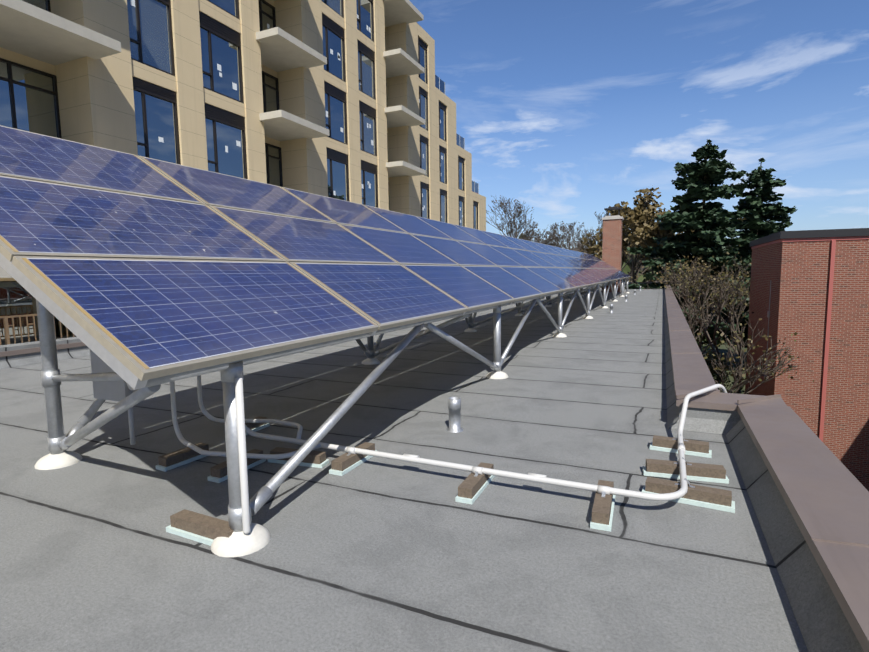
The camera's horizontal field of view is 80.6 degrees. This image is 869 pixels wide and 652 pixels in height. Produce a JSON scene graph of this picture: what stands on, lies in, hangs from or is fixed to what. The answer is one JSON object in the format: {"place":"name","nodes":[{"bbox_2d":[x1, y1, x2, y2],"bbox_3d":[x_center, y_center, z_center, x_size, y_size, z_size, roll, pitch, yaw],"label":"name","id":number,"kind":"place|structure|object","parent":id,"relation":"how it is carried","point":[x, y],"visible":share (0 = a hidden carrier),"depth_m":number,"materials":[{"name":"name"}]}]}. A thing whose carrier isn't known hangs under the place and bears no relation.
{"place":"outdoors","nodes":[
{"label":"outdoors","id":0,"kind":"place"},
{"bbox_2d":[409,0,868,254],"label":"sky","id":1,"kind":"structure","parent":0,"point":[567,110],"materials":[{"name":"blue"}]},
{"bbox_2d":[679,295,746,393],"bbox_3d":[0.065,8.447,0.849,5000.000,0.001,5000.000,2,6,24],"label":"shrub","id":2,"kind":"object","parent":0,"point":[723,349],"depth_m":47.94,"materials":[{"name":"plant"}]},
{"bbox_2d":[0,0,485,280],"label":"apartment building","id":3,"kind":"structure","parent":2,"relation":"on","point":[80,50],"depth_m":21.09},
{"bbox_2d":[0,0,477,229],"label":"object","id":4,"kind":"structure","parent":3,"relation":"attached to","point":[209,24],"depth_m":20.68,"materials":[{"name":"brown metal"}]},
{"bbox_2d":[131,0,462,222],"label":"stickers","id":5,"kind":"object","parent":3,"relation":"attached to","point":[234,85],"visible":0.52,"depth_m":25.78,"materials":[{"name":"white paper"}]},
{"bbox_2d":[435,75,478,193],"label":"balcony railings","id":6,"kind":"object","parent":3,"relation":"attached to","point":[440,86],"visible":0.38,"depth_m":42.18,"materials":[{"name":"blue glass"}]},
{"bbox_2d":[0,283,863,651],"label":"roof and parapets","id":7,"kind":"structure","parent":2,"relation":"on","point":[378,555],"depth_m":3.10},
{"bbox_2d":[90,349,135,444],"bbox_3d":[-2.502,0.033,4.015,0.380,1.840,0.175,2,6,24],"label":"junction box","id":8,"kind":"object","parent":7,"relation":"on","point":[119,391],"visible":0.31,"depth_m":4.00,"materials":[{"name":"grey metal"}]},
{"bbox_2d":[35,292,628,556],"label":"post base flashings","id":9,"kind":"object","parent":7,"relation":"on","point":[241,543],"visible":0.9,"depth_m":2.89,"materials":[{"name":"white plastic"}]},
{"bbox_2d":[36,277,628,531],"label":"steel frames","id":10,"kind":"structure","parent":7,"relation":"on","point":[59,440],"depth_m":4.01,"materials":[{"name":"silver metal"}]},
{"bbox_2d":[0,253,629,389],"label":"panel rails","id":11,"kind":"object","parent":10,"relation":"on","point":[106,356],"visible":0.31,"depth_m":2.31,"materials":[{"name":"metal"}]},
{"bbox_2d":[0,125,630,380],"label":"solar panels","id":12,"kind":"object","parent":11,"relation":"on","point":[141,268],"visible":1,"depth_m":3.76,"materials":[{"name":"glass"}]},
{"bbox_2d":[0,282,868,651],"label":"copings","id":13,"kind":"object","parent":7,"relation":"on","point":[824,492],"visible":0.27,"depth_m":3.02,"materials":[{"name":"brown metal"}]},
{"bbox_2d":[156,423,734,545],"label":"foam pads","id":14,"kind":"object","parent":7,"relation":"on","point":[209,541],"visible":0.46,"depth_m":3.64,"materials":[{"name":"white plastic"}]},
{"bbox_2d":[158,416,731,539],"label":"sleepers","id":15,"kind":"object","parent":14,"relation":"on","point":[469,487],"visible":0.73,"depth_m":3.58,"materials":[{"name":"brown wood"}]},
{"bbox_2d":[170,375,726,533],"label":"conduits","id":16,"kind":"object","parent":15,"relation":"on","point":[242,428],"visible":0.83,"depth_m":3.64,"materials":[{"name":"plastic"}]},
{"bbox_2d":[347,434,694,496],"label":"pipe clamps","id":17,"kind":"object","parent":15,"relation":"on","point":[476,475],"visible":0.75,"depth_m":3.55,"materials":[{"name":"metal"}]},
{"bbox_2d":[446,286,640,432],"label":"roof vents","id":18,"kind":"object","parent":7,"relation":"on","point":[454,406],"visible":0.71,"depth_m":4.83,"materials":[{"name":"silver metal"}]},
{"bbox_2d":[602,207,623,291],"bbox_3d":[12.440,-5.326,35.887,1.340,5.880,1.190,2,6,24],"label":"chimney","id":19,"kind":"object","parent":7,"relation":"on","point":[612,243],"visible":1,"depth_m":35.37,"materials":[{"name":"brick"}]},
{"bbox_2d":[486,195,554,243],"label":"bare tree","id":20,"kind":"object","parent":2,"relation":"on","point":[511,223],"visible":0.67,"depth_m":72.37,"materials":[{"name":"brown plant"}]},
{"bbox_2d":[522,231,566,247],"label":"bare tree","id":21,"kind":"object","parent":2,"relation":"on","point":[550,243],"visible":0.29,"depth_m":82.64,"materials":[{"name":"brown plant"}]},
{"bbox_2d":[533,229,563,246],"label":"bare tree","id":22,"kind":"object","parent":2,"relation":"on","point":[545,237],"visible":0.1,"depth_m":92.63,"materials":[{"name":"brown plant"}]},
{"bbox_2d":[558,229,595,251],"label":"bare tree","id":23,"kind":"object","parent":2,"relation":"on","point":[576,233],"visible":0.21,"depth_m":98.00,"materials":[{"name":"brown plant"}]},
{"bbox_2d":[545,212,628,257],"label":"bare tree","id":24,"kind":"object","parent":2,"relation":"on","point":[563,229],"visible":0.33,"depth_m":74.52,"materials":[{"name":"brown plant"}]},
{"bbox_2d":[571,237,630,254],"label":"bare tree","id":25,"kind":"object","parent":2,"relation":"on","point":[577,246],"visible":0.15,"depth_m":87.09,"materials":[{"name":"brown plant"}]},
{"bbox_2d":[578,227,658,279],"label":"bare tree","id":26,"kind":"object","parent":2,"relation":"on","point":[638,263],"depth_m":78.69,"materials":[{"name":"brown plant"}]},
{"bbox_2d":[577,223,668,281],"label":"spring tree","id":27,"kind":"object","parent":2,"relation":"on","point":[593,250],"visible":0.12,"depth_m":61.09,"materials":[{"name":"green plant"}]},
{"bbox_2d":[519,234,750,302],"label":"distant tree line","id":28,"kind":"object","parent":2,"relation":"on","point":[626,270],"visible":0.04,"depth_m":130.14,"materials":[{"name":"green plant"}]},
{"bbox_2d":[599,187,694,282],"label":"spring tree","id":29,"kind":"object","parent":2,"relation":"on","point":[639,219],"visible":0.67,"depth_m":49.15,"materials":[{"name":"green plant"}]},
{"bbox_2d":[626,256,750,340],"bbox_3d":[19.239,-0.579,39.333,5.478,9.560,8.197,-6,8,-39],"label":"yard tree","id":30,"kind":"object","parent":2,"relation":"on","point":[683,271],"visible":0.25,"depth_m":37.65,"materials":[{"name":"brown plant"}]},
{"bbox_2d":[624,139,775,346],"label":"conifer","id":31,"kind":"object","parent":2,"relation":"on","point":[712,225],"visible":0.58,"depth_m":40.46,"materials":[{"name":"green plant"}]},
{"bbox_2d":[694,333,711,355],"bbox_3d":[19.179,2.324,39.206,3.529,3.832,3.613,2,6,24],"label":"shrub","id":32,"kind":"object","parent":2,"relation":"on","point":[703,345],"visible":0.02,"depth_m":37.64,"materials":[{"name":"green plant"}]},
{"bbox_2d":[658,252,750,388],"bbox_3d":[16.904,0.122,32.578,8.764,9.622,6.036,-5,7,-38],"label":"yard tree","id":33,"kind":"object","parent":2,"relation":"on","point":[719,280],"visible":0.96,"depth_m":30.55,"materials":[{"name":"brown plant"}]},
{"bbox_2d":[677,292,753,354],"bbox_3d":[12.656,1.931,26.278,5.524,7.425,4.208,-3,6,-17],"label":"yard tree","id":34,"kind":"object","parent":2,"relation":"on","point":[700,321],"visible":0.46,"depth_m":25.43,"materials":[{"name":"brown plant"}]},
{"bbox_2d":[683,260,749,393],"bbox_3d":[18.865,0.268,33.197,6.393,9.133,5.424,-3,6,-21],"label":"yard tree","id":35,"kind":"object","parent":2,"relation":"on","point":[730,302],"visible":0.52,"depth_m":32.52,"materials":[{"name":"brown plant"}]},
{"bbox_2d":[701,346,744,393],"bbox_3d":[16.733,3.182,30.368,3.157,4.004,2.560,2,6,24],"label":"shrub","id":36,"kind":"object","parent":2,"relation":"on","point":[708,361],"visible":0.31,"depth_m":30.09,"materials":[{"name":"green plant"}]},
{"bbox_2d":[701,158,797,347],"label":"conifer","id":37,"kind":"object","parent":2,"relation":"on","point":[758,195],"visible":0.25,"depth_m":43.12,"materials":[{"name":"green plant"}]},
{"bbox_2d":[697,315,813,393],"bbox_3d":[9.915,3.100,17.948,5.544,6.877,3.651,-1,6,-2],"label":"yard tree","id":38,"kind":"object","parent":2,"relation":"on","point":[754,378],"visible":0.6,"depth_m":17.68,"materials":[{"name":"brown plant"}]},
{"bbox_2d":[745,228,868,490],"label":"brick building","id":39,"kind":"structure","parent":0,"point":[810,288],"depth_m":19.45,"materials":[{"name":"red brick"}]},
{"bbox_3d":[-9.793,3.975,14.106,7.999,6.450,77.000,2,6,24],"label":"terrace deck","id":40,"kind":"object","parent":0,"visible":0},
{"bbox_2d":[0,314,73,344],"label":"terrace railing","id":41,"kind":"object","parent":40,"relation":"on","point":[6,330],"visible":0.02,"depth_m":13.26,"materials":[{"name":"brown wood"}]},
{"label":"ground-floor glazing frames","id":42,"kind":"structure","parent":0,"visible":0},
{"bbox_2d":[0,282,75,344],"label":"ground floor glazing","id":43,"kind":"structure","parent":42,"relation":"attached to","point":[16,298],"depth_m":15.65,"materials":[{"name":"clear glass"}]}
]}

